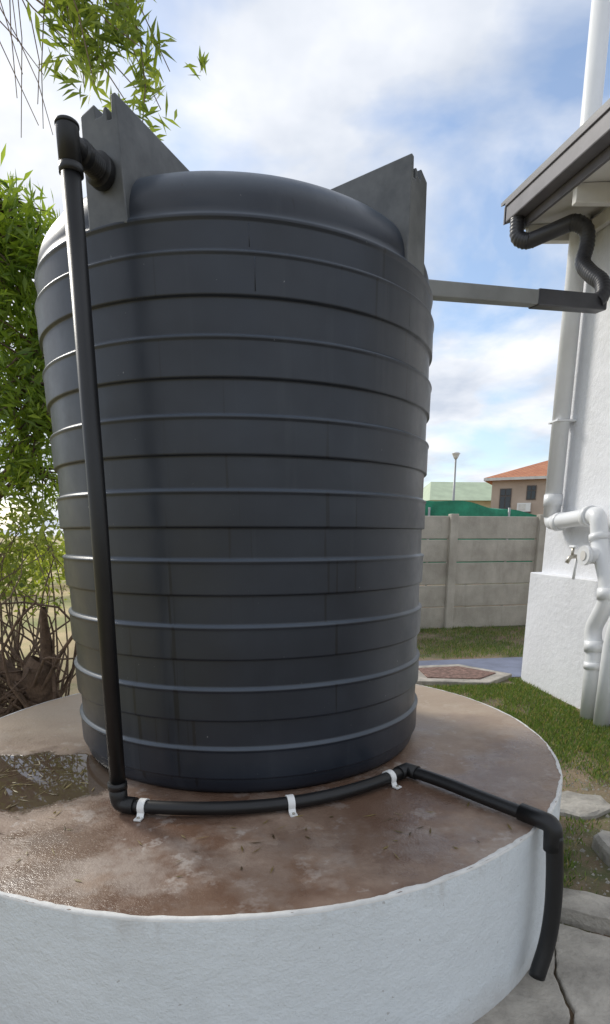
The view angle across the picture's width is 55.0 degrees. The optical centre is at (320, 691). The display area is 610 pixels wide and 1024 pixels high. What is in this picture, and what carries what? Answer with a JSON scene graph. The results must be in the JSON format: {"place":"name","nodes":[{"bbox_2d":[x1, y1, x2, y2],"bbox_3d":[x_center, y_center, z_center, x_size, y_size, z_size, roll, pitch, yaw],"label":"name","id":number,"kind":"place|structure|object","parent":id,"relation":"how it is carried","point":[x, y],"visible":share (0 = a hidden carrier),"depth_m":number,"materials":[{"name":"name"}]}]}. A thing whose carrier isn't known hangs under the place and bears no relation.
{"place":"outdoors","nodes":[
{"label":"outdoors","id":0,"kind":"place"},
{"bbox_2d":[0,536,609,1023],"bbox_3d":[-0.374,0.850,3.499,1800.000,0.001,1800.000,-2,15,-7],"label":"ground","id":1,"kind":"structure","parent":0,"point":[600,886],"depth_m":6.32,"materials":[{"name":"green plant"}]},
{"bbox_2d":[0,144,59,518],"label":"leafy tree","id":2,"kind":"object","parent":1,"relation":"on","point":[22,237],"visible":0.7,"depth_m":4.29,"materials":[{"name":"green plant"}]},
{"bbox_2d":[0,524,65,596],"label":"background hedge","id":3,"kind":"object","parent":1,"relation":"on","point":[60,548],"visible":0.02,"depth_m":17.38,"materials":[{"name":"green plant"}]},
{"bbox_2d":[0,464,74,716],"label":"garden shrub","id":4,"kind":"object","parent":1,"relation":"on","point":[25,517],"visible":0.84,"depth_m":4.85,"materials":[{"name":"green plant"}]},
{"bbox_2d":[0,590,76,717],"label":"shrub","id":5,"kind":"object","parent":1,"relation":"on","point":[35,680],"visible":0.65,"depth_m":4.45,"materials":[{"name":"brown plant"}]},
{"bbox_2d":[0,0,208,140],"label":"overhanging tree","id":6,"kind":"object","parent":1,"relation":"on","point":[117,26],"visible":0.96,"depth_m":3.52,"materials":[{"name":"green plant"}]},
{"bbox_2d":[0,684,562,1023],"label":"tank plinth","id":7,"kind":"structure","parent":1,"relation":"on","point":[341,916],"depth_m":1.94,"materials":[{"name":"paint"}]},
{"bbox_2d":[35,93,433,792],"bbox_3d":[-0.374,-0.970,3.012,1.813,2.436,1.812,-2,15,-7],"label":"water tank","id":8,"kind":"object","parent":7,"relation":"on","point":[263,349],"visible":0.93,"depth_m":2.23,"materials":[{"name":"plastic"}]},
{"bbox_2d":[429,213,609,313],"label":"downpipe","id":9,"kind":"object","parent":8,"relation":"attached to","point":[592,274],"visible":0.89,"depth_m":5.17,"materials":[{"name":"plastic"}]},
{"bbox_2d":[0,739,511,881],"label":"leaf litter","id":10,"kind":"object","parent":7,"relation":"on","point":[78,880],"visible":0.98,"depth_m":2.30,"materials":[{"name":"brown plant"}]},
{"bbox_2d":[54,115,563,980],"bbox_3d":[0.064,-0.375,2.221,1.751,2.868,0.591,2,15,6],"label":"overflow pipe","id":11,"kind":"object","parent":7,"relation":"on","point":[78,155],"visible":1,"depth_m":2.13,"materials":[{"name":"black plastic"}]},
{"bbox_2d":[452,452,459,500],"bbox_3d":[7.809,-10.746,34.545,0.520,6.345,0.520,-2,15,-7],"label":"street lamp","id":12,"kind":"object","parent":1,"relation":"on","point":[455,455],"visible":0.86,"depth_m":33.96,"materials":[{"name":"grey metal"}]},
{"bbox_2d":[419,514,545,628],"bbox_3d":[5.840,-2.358,11.624,17.898,2.195,0.150,-3,15,-12],"label":"precast concrete fence","id":13,"kind":"object","parent":1,"relation":"on","point":[444,596],"visible":0.28,"depth_m":10.99,"materials":[{"name":"grey concrete"}]},
{"bbox_2d":[421,500,536,605],"bbox_3d":[3.434,-3.792,15.337,4.130,2.846,2.697,-2,15,-7],"label":"shade net","id":14,"kind":"object","parent":13,"relation":"attached to","point":[446,508],"visible":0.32,"depth_m":13.99,"materials":[{"name":"green fabric"}]},
{"bbox_2d":[491,479,545,514],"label":"walls","id":15,"kind":"structure","parent":1,"relation":"on","point":[519,490],"depth_m":38.77,"materials":[{"name":"beige paint"}]},
{"bbox_2d":[499,488,511,508],"bbox_3d":[12.379,-12.899,39.231,0.750,1.350,0.080,7,16,23],"label":"window frame","id":16,"kind":"object","parent":15,"relation":"attached to","point":[505,495],"visible":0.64,"depth_m":39.15,"materials":[{"name":"black metal"}]},
{"bbox_2d":[500,497,504,508],"bbox_3d":[12.201,-12.687,39.313,0.285,0.777,0.040,7,16,23],"label":"pane","id":17,"kind":"object","parent":16,"relation":"attached to","point":[502,500],"visible":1,"depth_m":39.29,"materials":[{"name":"grey glass"}]},
{"bbox_2d":[505,497,509,508],"bbox_3d":[12.517,-12.650,39.178,0.285,0.777,0.040,7,16,23],"label":"pane","id":18,"kind":"object","parent":16,"relation":"attached to","point":[507,503],"visible":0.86,"depth_m":39.16,"materials":[{"name":"grey glass"}]},
{"bbox_2d":[485,460,547,484],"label":"roof","id":19,"kind":"structure","parent":15,"relation":"on","point":[538,469],"depth_m":38.97,"materials":[{"name":"tile"}]},
{"bbox_2d":[484,476,546,480],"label":"fascia","id":20,"kind":"structure","parent":19,"relation":"attached to","point":[517,478],"depth_m":38.24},
{"bbox_2d":[517,503,530,511],"bbox_3d":[13.445,-12.192,38.716,0.850,0.550,0.380,7,16,23],"label":"aircon","id":21,"kind":"object","parent":15,"relation":"attached to","point":[528,507],"visible":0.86,"depth_m":38.49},
{"bbox_2d":[518,504,525,509],"bbox_3d":[13.274,-12.156,38.583,0.450,0.390,0.030,7,16,23],"label":"aircon grille","id":22,"kind":"object","parent":21,"relation":"attached to","point":[521,506],"visible":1,"depth_m":38.56,"materials":[{"name":"grey metal"}]},
{"bbox_2d":[526,485,536,499],"bbox_3d":[13.864,-13.091,38.497,0.600,0.900,0.080,7,16,23],"label":"window frame","id":23,"kind":"object","parent":15,"relation":"attached to","point":[531,490],"visible":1,"depth_m":38.45,"materials":[{"name":"black metal"}]},
{"bbox_2d":[521,572,609,708],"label":"base wall","id":24,"kind":"structure","parent":1,"relation":"on","point":[560,608],"depth_m":6.35,"materials":[{"name":"paint"}]},
{"bbox_2d":[542,207,609,578],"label":"wall","id":25,"kind":"structure","parent":24,"relation":"on","point":[587,476],"depth_m":5.82,"materials":[{"name":"paint"}]},
{"bbox_2d":[526,224,569,243],"bbox_3d":[2.318,-4.525,5.777,0.590,0.189,0.070,-2,15,-7],"label":"rafter","id":26,"kind":"object","parent":25,"relation":"attached to","point":[563,239],"visible":0.17,"depth_m":5.76,"materials":[{"name":"white wood"}]},
{"bbox_2d":[501,98,609,206],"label":"roof","id":27,"kind":"structure","parent":25,"relation":"on","point":[599,110],"depth_m":4.83,"materials":[{"name":"grey metal"}]},
{"bbox_2d":[503,207,507,224],"bbox_3d":[4.503,-5.812,5.917,5.360,2.140,0.025,-2,15,-7],"label":"barge board","id":28,"kind":"object","parent":27,"relation":"attached to","point":[504,220],"visible":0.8,"depth_m":5.87,"materials":[{"name":"white wood"}]},
{"bbox_2d":[506,110,609,222],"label":"gutter","id":29,"kind":"object","parent":27,"relation":"attached to","point":[586,147],"visible":0.76,"depth_m":4.81,"materials":[{"name":"grey metal"}]},
{"bbox_2d":[505,103,609,206],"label":"gutter lip","id":30,"kind":"object","parent":29,"relation":"attached to","point":[590,124],"visible":1,"depth_m":4.78,"materials":[{"name":"grey metal"}]},
{"bbox_2d":[548,419,576,423],"bbox_3d":[2.520,-2.813,6.104,0.210,0.020,0.200,-2,15,-7],"label":"pipe bracket","id":31,"kind":"object","parent":25,"relation":"attached to","point":[568,420],"visible":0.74,"depth_m":6.02,"materials":[{"name":"white plastic"}]},
{"bbox_2d":[524,160,609,229],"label":"soffit","id":32,"kind":"structure","parent":25,"relation":"attached to","point":[562,207],"depth_m":5.40,"materials":[{"name":"white paint"}]},
{"bbox_2d":[524,145,609,228],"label":"fascia board","id":33,"kind":"object","parent":32,"relation":"attached to","point":[597,162],"depth_m":4.94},
{"bbox_2d":[572,182,609,206],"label":"rafter","id":34,"kind":"object","parent":25,"relation":"attached to","point":[591,194],"visible":0.98,"depth_m":4.90,"materials":[{"name":"white wood"}]},
{"bbox_2d":[592,207,609,232],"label":"wall plate","id":35,"kind":"object","parent":25,"relation":"attached to","point":[600,221],"depth_m":5.39,"materials":[{"name":"white wood"}]},
{"bbox_2d":[544,507,609,727],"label":"waste pipe","id":36,"kind":"object","parent":1,"relation":"on","point":[596,518],"depth_m":5.36,"materials":[{"name":"white plastic"}]},
{"bbox_2d":[549,512,566,530],"bbox_3d":[2.526,-1.795,6.179,0.191,0.194,0.113,-2,15,-7],"label":"socket","id":37,"kind":"object","parent":36,"relation":"attached to","point":[552,525],"visible":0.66,"depth_m":6.16,"materials":[{"name":"white plastic"}]},
{"bbox_2d":[543,0,609,516],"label":"vent pipe","id":38,"kind":"object","parent":36,"relation":"on","point":[596,56],"visible":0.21,"depth_m":5.80,"materials":[{"name":"white plastic"}]},
{"bbox_2d":[543,494,562,506],"bbox_3d":[2.505,-2.059,6.304,0.194,0.120,0.194,-2,15,-7],"label":"vent socket","id":39,"kind":"object","parent":38,"relation":"attached to","point":[553,499],"visible":0.88,"depth_m":6.23,"materials":[{"name":"white plastic"}]},
{"bbox_2d":[578,505,596,526],"bbox_3d":[2.543,-1.661,5.539,0.190,0.192,0.090,-2,15,-7],"label":"socket","id":40,"kind":"object","parent":36,"relation":"attached to","point":[581,519],"visible":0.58,"depth_m":5.51,"materials":[{"name":"white plastic"}]},
{"bbox_2d":[583,661,599,669],"bbox_3d":[2.583,-0.249,5.534,0.180,0.075,0.184,-2,15,-7],"label":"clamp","id":41,"kind":"object","parent":36,"relation":"attached to","point":[592,666],"visible":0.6,"depth_m":5.46,"materials":[{"name":"white plastic"}]},
{"bbox_2d":[584,641,603,651],"bbox_3d":[2.580,-0.429,5.512,0.186,0.128,0.199,-2,15,-7],"label":"socket","id":42,"kind":"object","parent":36,"relation":"attached to","point":[593,646],"visible":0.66,"depth_m":5.43,"materials":[{"name":"white plastic"}]},
{"bbox_2d":[590,547,599,563],"bbox_3d":[2.516,-1.249,5.365,0.206,0.150,0.169,-2,15,-7],"label":"inspection tee","id":43,"kind":"object","parent":36,"relation":"attached to","point":[596,552],"visible":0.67,"depth_m":5.29,"materials":[{"name":"white plastic"}]},
{"bbox_2d":[577,546,592,564],"bbox_3d":[2.413,-1.243,5.342,0.040,0.176,0.176,-3,15,-12],"label":"inspection cap","id":44,"kind":"object","parent":43,"relation":"attached to","point":[588,550],"visible":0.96,"depth_m":5.30,"materials":[{"name":"white plastic"}]},
{"bbox_2d":[580,550,585,560],"bbox_3d":[2.392,-1.242,5.337,0.006,0.090,0.090,-2,15,-7],"label":"inspection dimple","id":45,"kind":"object","parent":44,"relation":"attached to","point":[582,555],"visible":1,"depth_m":5.33,"materials":[{"name":"white plastic"}]},
{"bbox_2d":[589,531,609,542],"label":"socket","id":46,"kind":"object","parent":36,"relation":"attached to","point":[600,535],"visible":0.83,"depth_m":5.31,"materials":[{"name":"white plastic"}]},
{"bbox_2d":[596,588,609,598],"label":"socket","id":47,"kind":"object","parent":36,"relation":"attached to","point":[603,593],"visible":0.84,"depth_m":5.22,"materials":[{"name":"white plastic"}]},
{"bbox_2d":[559,791,609,819],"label":"flat stone","id":48,"kind":"object","parent":1,"relation":"on","point":[581,806],"visible":0.56,"depth_m":3.78,"materials":[{"name":"grey stone"}]},
{"bbox_2d":[592,830,609,866],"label":"flat stone","id":49,"kind":"object","parent":1,"relation":"on","point":[601,843],"visible":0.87,"depth_m":3.24,"materials":[{"name":"grey stone"}]},
{"bbox_2d":[0,0,609,535],"label":"sky","id":50,"kind":"structure","parent":0,"point":[328,94],"materials":[{"name":"blue"}]},
{"bbox_2d":[417,624,524,658],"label":"grass","id":51,"kind":"structure","parent":0,"point":[474,651],"depth_m":9.55,"materials":[{"name":"green plant"}]},
{"bbox_2d":[419,657,522,676],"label":"paved path","id":52,"kind":"structure","parent":0,"point":[512,666],"depth_m":8.10,"materials":[{"name":"grey concrete"}]},
{"bbox_2d":[416,664,511,685],"bbox_3d":[1.728,-0.207,7.367,1.315,0.082,1.027,-2,15,-7],"label":"drain cover","id":53,"kind":"object","parent":52,"relation":"on","point":[456,674],"visible":0.64,"depth_m":7.18,"materials":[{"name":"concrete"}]},
{"bbox_2d":[468,501,490,507],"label":"walls","id":54,"kind":"structure","parent":0,"point":[486,503],"depth_m":48.74,"materials":[{"name":"beige paint"}]},
{"bbox_2d":[423,482,491,500],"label":"roof","id":55,"kind":"structure","parent":54,"relation":"on","point":[464,491],"depth_m":49.89,"materials":[{"name":"green metal"}]},
{"bbox_2d":[424,677,609,893],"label":"grass","id":56,"kind":"structure","parent":0,"point":[519,687],"depth_m":5.42,"materials":[{"name":"green plant"}]},
{"bbox_2d":[472,888,609,1023],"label":"concrete path","id":57,"kind":"structure","parent":0,"point":[581,960],"depth_m":2.31,"materials":[{"name":"grey concrete"}]},
{"bbox_2d":[572,559,577,578],"bbox_3d":[2.491,-1.211,5.726,0.028,0.223,0.048,-2,15,-7],"label":"tap pipe","id":58,"kind":"object","parent":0,"point":[574,569],"visible":0.82,"depth_m":5.72,"materials":[{"name":"grey metal"}]},
{"bbox_2d":[565,548,576,563],"bbox_3d":[2.476,-1.315,5.666,0.218,0.149,0.040,-2,15,-7],"label":"tap","id":59,"kind":"object","parent":58,"relation":"attached to","point":[569,558],"depth_m":5.65,"materials":[{"name":"metal"}]},
{"bbox_2d":[542,730,609,934],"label":"gravel","id":60,"kind":"structure","parent":0,"point":[583,850],"depth_m":3.70,"materials":[{"name":"gravel"}]}
]}

